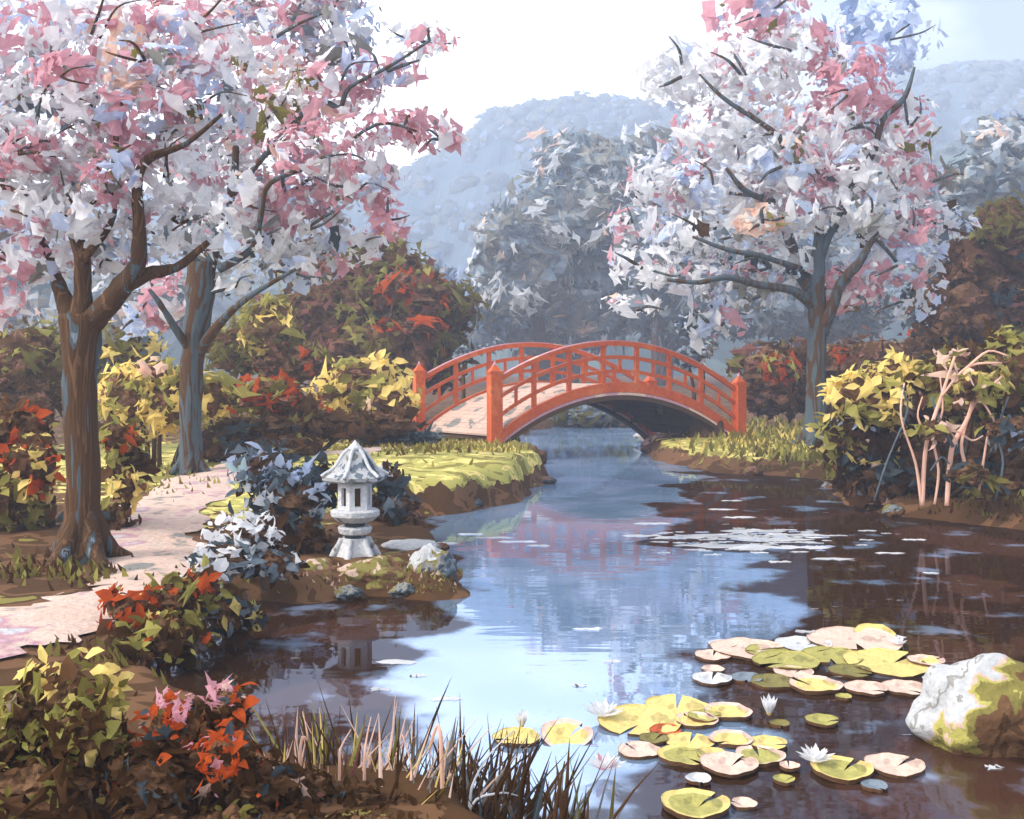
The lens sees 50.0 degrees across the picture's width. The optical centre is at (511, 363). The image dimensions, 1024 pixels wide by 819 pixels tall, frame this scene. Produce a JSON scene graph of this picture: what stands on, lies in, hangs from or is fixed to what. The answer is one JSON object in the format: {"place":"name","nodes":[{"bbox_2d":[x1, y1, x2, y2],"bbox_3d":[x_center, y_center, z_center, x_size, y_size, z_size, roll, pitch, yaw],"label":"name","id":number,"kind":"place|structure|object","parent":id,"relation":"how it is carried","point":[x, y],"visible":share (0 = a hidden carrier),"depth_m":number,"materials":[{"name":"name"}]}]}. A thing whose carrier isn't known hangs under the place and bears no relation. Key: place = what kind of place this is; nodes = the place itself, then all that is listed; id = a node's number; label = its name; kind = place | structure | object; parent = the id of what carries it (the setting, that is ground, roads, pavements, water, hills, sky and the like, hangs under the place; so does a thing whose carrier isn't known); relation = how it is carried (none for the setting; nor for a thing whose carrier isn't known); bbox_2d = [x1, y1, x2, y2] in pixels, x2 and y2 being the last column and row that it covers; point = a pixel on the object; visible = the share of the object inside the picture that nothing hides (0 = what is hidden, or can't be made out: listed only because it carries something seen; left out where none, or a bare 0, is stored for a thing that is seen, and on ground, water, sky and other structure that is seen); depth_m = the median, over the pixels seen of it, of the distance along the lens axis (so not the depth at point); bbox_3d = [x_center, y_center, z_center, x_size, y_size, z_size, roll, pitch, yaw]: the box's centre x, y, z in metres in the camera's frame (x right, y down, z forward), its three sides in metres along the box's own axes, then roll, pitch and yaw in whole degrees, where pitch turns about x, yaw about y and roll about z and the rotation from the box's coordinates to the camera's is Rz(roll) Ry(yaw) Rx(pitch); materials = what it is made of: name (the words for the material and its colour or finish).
{"place":"outdoors","nodes":[
{"label":"outdoors","id":0,"kind":"place"},
{"bbox_2d":[0,446,411,658],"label":"path","id":1,"kind":"structure","parent":0,"point":[157,540],"depth_m":12.40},
{"bbox_2d":[0,376,1023,818],"bbox_3d":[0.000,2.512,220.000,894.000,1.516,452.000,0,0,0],"label":"ground","id":2,"kind":"structure","parent":0,"point":[452,482],"depth_m":16.29,"materials":[{"name":"plant"}]},
{"bbox_2d":[0,394,65,531],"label":"orange flower bush","id":3,"kind":"object","parent":2,"relation":"on","point":[30,457],"visible":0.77,"depth_m":14.05,"materials":[{"name":"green plant"}]},
{"bbox_2d":[0,644,143,818],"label":"yellow green shrub","id":4,"kind":"object","parent":2,"relation":"on","point":[64,733],"visible":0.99,"depth_m":5.03,"materials":[{"name":"green plant"}]},
{"bbox_2d":[0,315,172,450],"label":"olive bush","id":5,"kind":"object","parent":2,"relation":"on","point":[31,366],"visible":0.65,"depth_m":25.48,"materials":[{"name":"green plant"}]},
{"bbox_2d":[2,252,218,383],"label":"misty tree","id":6,"kind":"object","parent":2,"relation":"on","point":[42,299],"visible":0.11,"depth_m":78.44,"materials":[{"name":"grey plant"}]},
{"bbox_2d":[99,414,161,530],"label":"bush","id":7,"kind":"object","parent":2,"relation":"on","point":[130,467],"visible":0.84,"depth_m":14.08,"materials":[{"name":"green plant"}]},
{"bbox_2d":[0,0,278,569],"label":"blossoming tree","id":8,"kind":"object","parent":2,"relation":"on","point":[63,74],"visible":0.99,"depth_m":12.12,"materials":[{"name":"pink plant"}]},
{"bbox_2d":[97,345,248,467],"bbox_3d":[-6.757,0.857,21.484,3.172,2.505,1.828,0,0,0],"label":"yellow bush","id":9,"kind":"object","parent":2,"relation":"on","point":[142,393],"visible":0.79,"depth_m":21.02,"materials":[{"name":"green plant"}]},
{"bbox_2d":[95,553,269,670],"bbox_3d":[-2.676,2.098,9.272,1.590,0.899,1.027,0,0,-44],"label":"orange leaf shrub","id":10,"kind":"object","parent":2,"relation":"on","point":[168,624],"visible":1,"depth_m":9.11,"materials":[{"name":"green plant"}]},
{"bbox_2d":[88,672,305,818],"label":"red flower shrub","id":11,"kind":"object","parent":2,"relation":"on","point":[222,759],"visible":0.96,"depth_m":5.04,"materials":[{"name":"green plant"}]},
{"bbox_2d":[180,508,309,590],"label":"white flower shrub","id":12,"kind":"object","parent":2,"relation":"on","point":[241,546],"visible":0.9,"depth_m":11.26,"materials":[{"name":"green plant"}]},
{"bbox_2d":[204,369,332,424],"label":"orange bush","id":13,"kind":"object","parent":2,"relation":"on","point":[277,392],"visible":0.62,"depth_m":22.70,"materials":[{"name":"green plant"}]},
{"bbox_2d":[100,797,440,818],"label":"sedge","id":14,"kind":"object","parent":2,"relation":"on","point":[233,810],"visible":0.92,"depth_m":4.92,"materials":[{"name":"plant"}]},
{"bbox_2d":[203,291,338,389],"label":"olive bush","id":15,"kind":"object","parent":2,"relation":"on","point":[256,342],"visible":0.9,"depth_m":29.78,"materials":[{"name":"green plant"}]},
{"bbox_2d":[221,436,337,553],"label":"blue leaf shrub","id":16,"kind":"object","parent":2,"relation":"on","point":[289,495],"visible":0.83,"depth_m":13.34,"materials":[{"name":"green plant"}]},
{"bbox_2d":[112,0,467,475],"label":"blossoming tree","id":17,"kind":"object","parent":2,"relation":"on","point":[274,221],"visible":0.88,"depth_m":19.57,"materials":[{"name":"grey plant"}]},
{"bbox_2d":[201,400,428,461],"bbox_3d":[-3.995,1.450,23.101,5.533,1.433,2.930,0,0,-38],"label":"dark hedge","id":18,"kind":"object","parent":2,"relation":"on","point":[221,437],"visible":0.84,"depth_m":22.36,"materials":[{"name":"green plant"}]},
{"bbox_2d":[303,557,339,569],"bbox_3d":[-2.167,2.441,12.410,0.769,0.470,0.522,0,0,0],"label":"boulder","id":19,"kind":"object","parent":2,"relation":"on","point":[323,563],"visible":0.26,"depth_m":12.28,"materials":[{"name":"stone"}]},
{"bbox_2d":[253,708,390,768],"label":"reed clump","id":20,"kind":"object","parent":2,"relation":"on","point":[294,749],"visible":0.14,"depth_m":5.97,"materials":[{"name":"beige plant"}]},
{"bbox_2d":[241,690,439,804],"bbox_3d":[-0.962,2.265,5.859,1.237,0.909,1.105,0,0,0],"label":"reed clump","id":21,"kind":"object","parent":2,"relation":"on","point":[313,758],"visible":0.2,"depth_m":5.95,"materials":[{"name":"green plant"}]},
{"bbox_2d":[333,584,367,600],"bbox_3d":[-1.718,2.461,11.625,0.329,0.219,0.302,0,0,-38],"label":"stone","id":22,"kind":"object","parent":2,"relation":"on","point":[349,592],"visible":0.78,"depth_m":11.54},
{"bbox_2d":[320,440,388,559],"bbox_3d":[-1.859,1.665,13.000,0.777,1.515,0.810,0,0,0],"label":"stone lantern","id":23,"kind":"object","parent":2,"relation":"on","point":[354,472],"visible":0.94,"depth_m":12.85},
{"bbox_2d":[229,229,489,407],"bbox_3d":[-5.838,-1.418,39.291,10.040,7.332,6.923,0,0,0],"label":"autumn tree","id":24,"kind":"object","parent":2,"relation":"on","point":[396,300],"visible":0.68,"depth_m":38.02,"materials":[{"name":"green plant"}]},
{"bbox_2d":[271,755,448,811],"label":"sedge","id":25,"kind":"object","parent":2,"relation":"on","point":[314,789],"visible":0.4,"depth_m":5.31,"materials":[{"name":"plant"}]},
{"bbox_2d":[301,349,421,444],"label":"yellow bush","id":26,"kind":"object","parent":2,"relation":"on","point":[364,381],"visible":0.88,"depth_m":26.44,"materials":[{"name":"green plant"}]},
{"bbox_2d":[337,555,407,590],"bbox_3d":[-1.510,2.392,12.205,1.051,0.490,0.697,0,0,0],"label":"boulder","id":27,"kind":"object","parent":2,"relation":"on","point":[378,572],"visible":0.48,"depth_m":11.95,"materials":[{"name":"stone"}]},
{"bbox_2d":[299,679,493,800],"bbox_3d":[-0.643,2.238,5.931,1.095,0.964,1.151,0,0,0],"label":"reed clump","id":28,"kind":"object","parent":2,"relation":"on","point":[400,765],"visible":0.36,"depth_m":5.96,"materials":[{"name":"beige plant"}]},
{"bbox_2d":[372,458,423,526],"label":"blue leaf shrub","id":29,"kind":"object","parent":2,"relation":"on","point":[392,504],"visible":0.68,"depth_m":15.12,"materials":[{"name":"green plant"}]},
{"bbox_2d":[357,420,445,445],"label":"slate shrub","id":30,"kind":"object","parent":2,"relation":"on","point":[411,436],"visible":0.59,"depth_m":24.65,"materials":[{"name":"brown plant"}]},
{"bbox_2d":[388,582,414,597],"bbox_3d":[-1.171,2.442,11.763,0.327,0.195,0.271,0,0,0],"label":"stone","id":31,"kind":"object","parent":2,"relation":"on","point":[403,590],"visible":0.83,"depth_m":11.68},
{"bbox_2d":[381,539,440,550],"bbox_3d":[-1.252,2.267,13.592,0.758,0.148,0.607,0,0,0],"label":"flat stone","id":32,"kind":"object","parent":2,"relation":"on","point":[404,545],"visible":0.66,"depth_m":13.43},
{"bbox_2d":[407,543,456,582],"bbox_3d":[-0.892,2.357,12.199,0.572,0.702,0.427,0,0,0],"label":"boulder","id":33,"kind":"object","parent":2,"relation":"on","point":[429,556],"visible":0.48,"depth_m":12.08,"materials":[{"name":"stone"}]},
{"bbox_2d":[429,724,443,788],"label":"tall reed","id":34,"kind":"object","parent":2,"relation":"on","point":[440,735],"visible":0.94,"depth_m":5.59,"materials":[{"name":"beige plant"}]},
{"bbox_2d":[358,716,528,800],"bbox_3d":[-0.496,2.302,5.846,0.996,0.835,1.170,0,0,30],"label":"reed clump","id":35,"kind":"object","parent":2,"relation":"on","point":[431,766],"visible":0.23,"depth_m":5.89,"materials":[{"name":"brown plant"}]},
{"bbox_2d":[451,345,470,399],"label":"dark round bush","id":36,"kind":"object","parent":2,"relation":"on","point":[461,350],"visible":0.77,"depth_m":34.94,"materials":[{"name":"grey plant"}]},
{"bbox_2d":[462,735,465,804],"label":"tall reed","id":37,"kind":"object","parent":2,"relation":"on","point":[463,768],"visible":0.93,"depth_m":5.60,"materials":[{"name":"brown plant"}]},
{"bbox_2d":[421,249,512,354],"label":"misty tree","id":38,"kind":"object","parent":2,"relation":"on","point":[489,327],"visible":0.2,"depth_m":91.34,"materials":[{"name":"grey plant"}]},
{"bbox_2d":[376,715,569,818],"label":"reed clump","id":39,"kind":"object","parent":2,"relation":"on","point":[503,772],"visible":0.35,"depth_m":5.85,"materials":[{"name":"brown plant"}]},
{"bbox_2d":[411,706,598,818],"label":"reed clump","id":40,"kind":"object","parent":2,"relation":"on","point":[511,784],"visible":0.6,"depth_m":5.89,"materials":[{"name":"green plant"}]},
{"bbox_2d":[0,414,1023,695],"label":"grass","id":41,"kind":"structure","parent":2,"relation":"on","point":[778,434],"depth_m":21.01,"materials":[{"name":"green plant"}]},
{"bbox_2d":[509,440,546,463],"bbox_3d":[0.285,2.335,27.312,1.200,0.830,0.876,0,0,0],"label":"boulder","id":42,"kind":"object","parent":2,"relation":"on","point":[542,454],"visible":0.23,"depth_m":27.14,"materials":[{"name":"stone"}]},
{"bbox_2d":[517,738,541,818],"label":"tall reed","id":43,"kind":"object","parent":2,"relation":"on","point":[520,797],"visible":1,"depth_m":5.60,"materials":[{"name":"brown plant"}]},
{"bbox_2d":[465,734,596,818],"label":"reed clump","id":44,"kind":"object","parent":2,"relation":"on","point":[529,799],"visible":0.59,"depth_m":5.83,"materials":[{"name":"black plant"}]},
{"bbox_2d":[465,125,642,382],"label":"misty tree","id":45,"kind":"object","parent":2,"relation":"on","point":[541,258],"visible":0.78,"depth_m":91.96,"materials":[{"name":"grey plant"}]},
{"bbox_2d":[413,340,747,444],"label":"arched bridge","id":46,"kind":"structure","parent":2,"relation":"on","point":[500,411],"depth_m":29.85,"materials":[{"name":"red wood"}]},
{"bbox_2d":[548,405,628,427],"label":"grassy mound","id":47,"kind":"object","parent":2,"relation":"on","point":[586,416],"visible":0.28,"depth_m":42.41,"materials":[{"name":"green plant"}]},
{"bbox_2d":[530,738,661,818],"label":"reed clump","id":48,"kind":"object","parent":2,"relation":"on","point":[563,803],"visible":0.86,"depth_m":5.97,"materials":[{"name":"brown plant"}]},
{"bbox_2d":[588,120,735,385],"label":"misty tree","id":49,"kind":"object","parent":2,"relation":"on","point":[656,328],"visible":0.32,"depth_m":89.04,"materials":[{"name":"grey plant"}]},
{"bbox_2d":[672,334,719,399],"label":"bush","id":50,"kind":"object","parent":2,"relation":"on","point":[710,346],"visible":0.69,"depth_m":33.33,"materials":[{"name":"grey plant"}]},
{"bbox_2d":[684,418,727,437],"bbox_3d":[5.586,2.082,30.647,1.825,1.336,0.984,0,0,0],"label":"boulder","id":51,"kind":"object","parent":2,"relation":"on","point":[701,428],"visible":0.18,"depth_m":30.33,"materials":[{"name":"stone"}]},
{"bbox_2d":[666,226,908,346],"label":"misty tree","id":52,"kind":"object","parent":2,"relation":"on","point":[787,320],"visible":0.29,"depth_m":79.04,"materials":[{"name":"grey plant"}]},
{"bbox_2d":[596,0,981,445],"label":"blossoming tree","id":53,"kind":"object","parent":2,"relation":"on","point":[825,178],"visible":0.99,"depth_m":27.52,"materials":[{"name":"grey plant"}]},
{"bbox_2d":[721,325,950,425],"bbox_3d":[11.968,0.543,35.536,10.330,3.834,5.328,0,0,-13],"label":"hedge","id":54,"kind":"object","parent":2,"relation":"on","point":[774,376],"visible":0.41,"depth_m":34.83,"materials":[{"name":"red plant"}]},
{"bbox_2d":[805,345,932,510],"bbox_3d":[6.038,1.170,18.332,2.189,2.997,2.076,0,0,24],"label":"yellow blossom shrub","id":55,"kind":"object","parent":2,"relation":"on","point":[858,442],"visible":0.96,"depth_m":18.20,"materials":[{"name":"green plant"}]},
{"bbox_2d":[882,504,904,516],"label":"stone","id":56,"kind":"object","parent":2,"relation":"on","point":[896,510],"visible":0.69,"depth_m":17.91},
{"bbox_2d":[873,317,1023,505],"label":"bare stemmed shrub","id":57,"kind":"object","parent":2,"relation":"on","point":[957,441],"visible":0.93,"depth_m":17.82,"materials":[{"name":"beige plant"}]},
{"bbox_2d":[897,188,1023,413],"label":"autumn tree","id":58,"kind":"object","parent":2,"relation":"on","point":[983,275],"visible":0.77,"depth_m":33.21,"materials":[{"name":"brown plant"}]},
{"bbox_2d":[900,108,1023,277],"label":"misty tree","id":59,"kind":"object","parent":2,"relation":"on","point":[991,167],"visible":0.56,"depth_m":72.61,"materials":[{"name":"grey plant"}]},
{"bbox_2d":[0,63,1023,276],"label":"hill","id":60,"kind":"structure","parent":0,"point":[496,155],"depth_m":332.23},
{"bbox_2d":[0,57,1023,276],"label":"distant wood","id":61,"kind":"object","parent":60,"relation":"on","point":[627,112],"visible":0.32,"depth_m":339.83,"materials":[{"name":"blue plant"}]},
{"bbox_2d":[0,0,1023,191],"label":"sky","id":62,"kind":"structure","parent":0,"point":[507,52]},
{"bbox_2d":[93,151,966,376],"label":"hill","id":63,"kind":"structure","parent":0,"point":[716,362],"depth_m":156.28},
{"bbox_2d":[66,121,1023,330],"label":"distant wood","id":64,"kind":"object","parent":63,"relation":"on","point":[951,148],"visible":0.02,"depth_m":191.98,"materials":[{"name":"grey plant"}]},
{"bbox_2d":[152,425,1023,818],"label":"water","id":65,"kind":"structure","parent":0,"point":[650,611],"depth_m":10.34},
{"bbox_2d":[492,727,539,746],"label":"lily pad","id":66,"kind":"object","parent":65,"relation":"on","point":[531,736],"visible":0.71,"depth_m":7.29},
{"bbox_2d":[541,718,592,745],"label":"lily pad","id":67,"kind":"object","parent":65,"relation":"on","point":[561,730],"visible":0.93,"depth_m":7.33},
{"bbox_2d":[585,752,624,770],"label":"water lily","id":68,"kind":"object","parent":65,"relation":"on","point":[598,760],"visible":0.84,"depth_m":6.68,"materials":[{"name":"white plant"}]},
{"bbox_2d":[597,704,680,737],"bbox_3d":[0.875,2.479,7.607,0.571,0.070,0.572,0,0,0],"label":"lily pad","id":69,"kind":"object","parent":65,"relation":"on","point":[643,718],"visible":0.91,"depth_m":7.63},
{"bbox_2d":[580,698,621,716],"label":"water lily","id":70,"kind":"object","parent":69,"relation":"on","point":[604,708],"visible":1,"depth_m":7.66,"materials":[{"name":"white plant"}]},
{"bbox_2d":[618,741,661,759],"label":"lily pad","id":71,"kind":"object","parent":65,"relation":"on","point":[643,750],"visible":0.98,"depth_m":7.04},
{"bbox_2d":[639,732,668,745],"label":"lily pad","id":72,"kind":"object","parent":65,"relation":"on","point":[650,737],"visible":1,"depth_m":7.26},
{"bbox_2d":[645,694,710,716],"bbox_3d":[1.189,2.482,7.863,0.472,0.089,0.474,0,0,0],"label":"lily pad","id":73,"kind":"object","parent":65,"relation":"on","point":[686,703],"visible":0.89,"depth_m":7.97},
{"bbox_2d":[657,743,711,767],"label":"lily pad","id":74,"kind":"object","parent":65,"relation":"on","point":[674,754],"visible":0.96,"depth_m":6.97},
{"bbox_2d":[370,500,1002,788],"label":"floating petals","id":75,"kind":"object","parent":65,"relation":"on","point":[775,534],"visible":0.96,"depth_m":15.27,"materials":[{"name":"white plant"}]},
{"bbox_2d":[665,732,714,750],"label":"lily pad","id":76,"kind":"object","parent":65,"relation":"on","point":[685,737],"visible":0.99,"depth_m":7.25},
{"bbox_2d":[661,788,729,818],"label":"lily pad","id":77,"kind":"object","parent":65,"relation":"on","point":[684,803],"visible":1,"depth_m":6.16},
{"bbox_2d":[675,711,718,729],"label":"lily pad","id":78,"kind":"object","parent":65,"relation":"on","point":[685,722],"visible":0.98,"depth_m":7.58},
{"bbox_2d":[685,772,710,785],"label":"lily pad","id":79,"kind":"object","parent":65,"relation":"on","point":[694,778],"visible":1,"depth_m":6.54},
{"bbox_2d":[688,709,720,722],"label":"lily pad","id":80,"kind":"object","parent":65,"relation":"on","point":[692,716],"visible":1,"depth_m":7.69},
{"bbox_2d":[692,671,731,686],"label":"lily pad","id":81,"kind":"object","parent":65,"relation":"on","point":[706,679],"visible":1,"depth_m":8.62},
{"bbox_2d":[695,649,731,661],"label":"lily pad","id":82,"kind":"object","parent":65,"relation":"on","point":[705,655],"visible":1,"depth_m":9.32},
{"bbox_2d":[704,702,752,720],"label":"lily pad","id":83,"kind":"object","parent":65,"relation":"on","point":[731,711],"visible":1,"depth_m":7.82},
{"bbox_2d":[700,751,758,777],"bbox_3d":[1.343,2.474,6.768,0.360,0.040,0.360,0,0,0],"label":"lily pad","id":84,"kind":"object","parent":65,"relation":"on","point":[720,763],"visible":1,"depth_m":6.78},
{"bbox_2d":[709,729,752,748],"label":"lily pad","id":85,"kind":"object","parent":65,"relation":"on","point":[733,739],"visible":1,"depth_m":7.25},
{"bbox_2d":[731,797,757,810],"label":"lily pad","id":86,"kind":"object","parent":65,"relation":"on","point":[747,804],"visible":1,"depth_m":6.18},
{"bbox_2d":[710,637,782,660],"bbox_3d":[2.044,2.480,9.510,0.632,0.056,0.628,0,0,0],"label":"lily pad","id":87,"kind":"object","parent":65,"relation":"on","point":[737,651],"visible":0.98,"depth_m":9.60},
{"bbox_2d":[730,671,762,683],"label":"lily pad","id":88,"kind":"object","parent":65,"relation":"on","point":[740,677],"visible":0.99,"depth_m":8.69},
{"bbox_2d":[735,745,785,767],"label":"lily pad","id":89,"kind":"object","parent":65,"relation":"on","point":[770,757],"visible":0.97,"depth_m":6.96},
{"bbox_2d":[747,735,786,750],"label":"lily pad","id":90,"kind":"object","parent":65,"relation":"on","point":[766,740],"visible":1,"depth_m":7.18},
{"bbox_2d":[751,673,797,689],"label":"lily pad","id":91,"kind":"object","parent":65,"relation":"on","point":[779,681],"visible":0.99,"depth_m":8.56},
{"bbox_2d":[752,650,819,670],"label":"lily pad","id":92,"kind":"object","parent":65,"relation":"on","point":[803,660],"visible":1,"depth_m":9.16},
{"bbox_2d":[773,665,813,678],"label":"lily pad","id":93,"kind":"object","parent":65,"relation":"on","point":[790,673],"visible":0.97,"depth_m":8.83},
{"bbox_2d":[774,636,831,651],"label":"lily pad","id":94,"kind":"object","parent":65,"relation":"on","point":[795,643],"visible":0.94,"depth_m":9.74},
{"bbox_2d":[789,675,843,694],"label":"lily pad","id":95,"kind":"object","parent":65,"relation":"on","point":[820,685],"visible":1,"depth_m":8.45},
{"bbox_2d":[805,713,838,727],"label":"lily pad","id":96,"kind":"object","parent":65,"relation":"on","point":[818,719],"visible":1,"depth_m":7.62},
{"bbox_2d":[801,646,862,664],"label":"lily pad","id":97,"kind":"object","parent":65,"relation":"on","point":[823,656],"visible":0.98,"depth_m":9.39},
{"bbox_2d":[810,755,873,784],"bbox_3d":[2.017,2.477,6.690,0.373,0.046,0.374,0,0,0],"label":"lily pad","id":98,"kind":"object","parent":65,"relation":"on","point":[833,769],"visible":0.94,"depth_m":6.69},
{"bbox_2d":[796,743,834,762],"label":"water lily","id":99,"kind":"object","parent":98,"relation":"on","point":[815,754],"visible":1,"depth_m":6.81,"materials":[{"name":"white plant"}]},
{"bbox_2d":[827,663,871,678],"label":"lily pad","id":100,"kind":"object","parent":65,"relation":"on","point":[846,670],"visible":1,"depth_m":8.86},
{"bbox_2d":[806,626,902,650],"bbox_3d":[3.053,2.478,9.829,0.822,0.058,0.832,0,0,0],"label":"lily pad","id":101,"kind":"object","parent":65,"relation":"on","point":[849,637],"visible":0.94,"depth_m":9.89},
{"bbox_2d":[843,680,886,696],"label":"lily pad","id":102,"kind":"object","parent":65,"relation":"on","point":[862,687],"visible":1,"depth_m":8.38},
{"bbox_2d":[860,779,887,792],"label":"lily pad","id":103,"kind":"object","parent":65,"relation":"on","point":[872,785],"visible":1,"depth_m":6.45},
{"bbox_2d":[842,648,938,677],"bbox_3d":[3.151,2.483,9.085,0.766,0.062,0.766,0,0,0],"label":"lily pad","id":104,"kind":"object","parent":65,"relation":"on","point":[878,661],"visible":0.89,"depth_m":9.11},
{"bbox_2d":[864,753,925,778],"bbox_3d":[2.368,2.483,6.768,0.361,0.040,0.360,0,0,0],"label":"lily pad","id":105,"kind":"object","parent":65,"relation":"on","point":[885,764],"visible":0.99,"depth_m":6.78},
{"bbox_2d":[881,679,922,696],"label":"lily pad","id":106,"kind":"object","parent":65,"relation":"on","point":[899,687],"visible":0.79,"depth_m":8.42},
{"bbox_2d":[907,654,944,666],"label":"lily pad","id":107,"kind":"object","parent":65,"relation":"on","point":[913,659],"visible":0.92,"depth_m":9.15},
{"bbox_2d":[905,653,1023,757],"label":"boulder","id":108,"kind":"object","parent":65,"relation":"on","point":[974,706],"visible":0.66,"depth_m":7.06,"materials":[{"name":"stone"}]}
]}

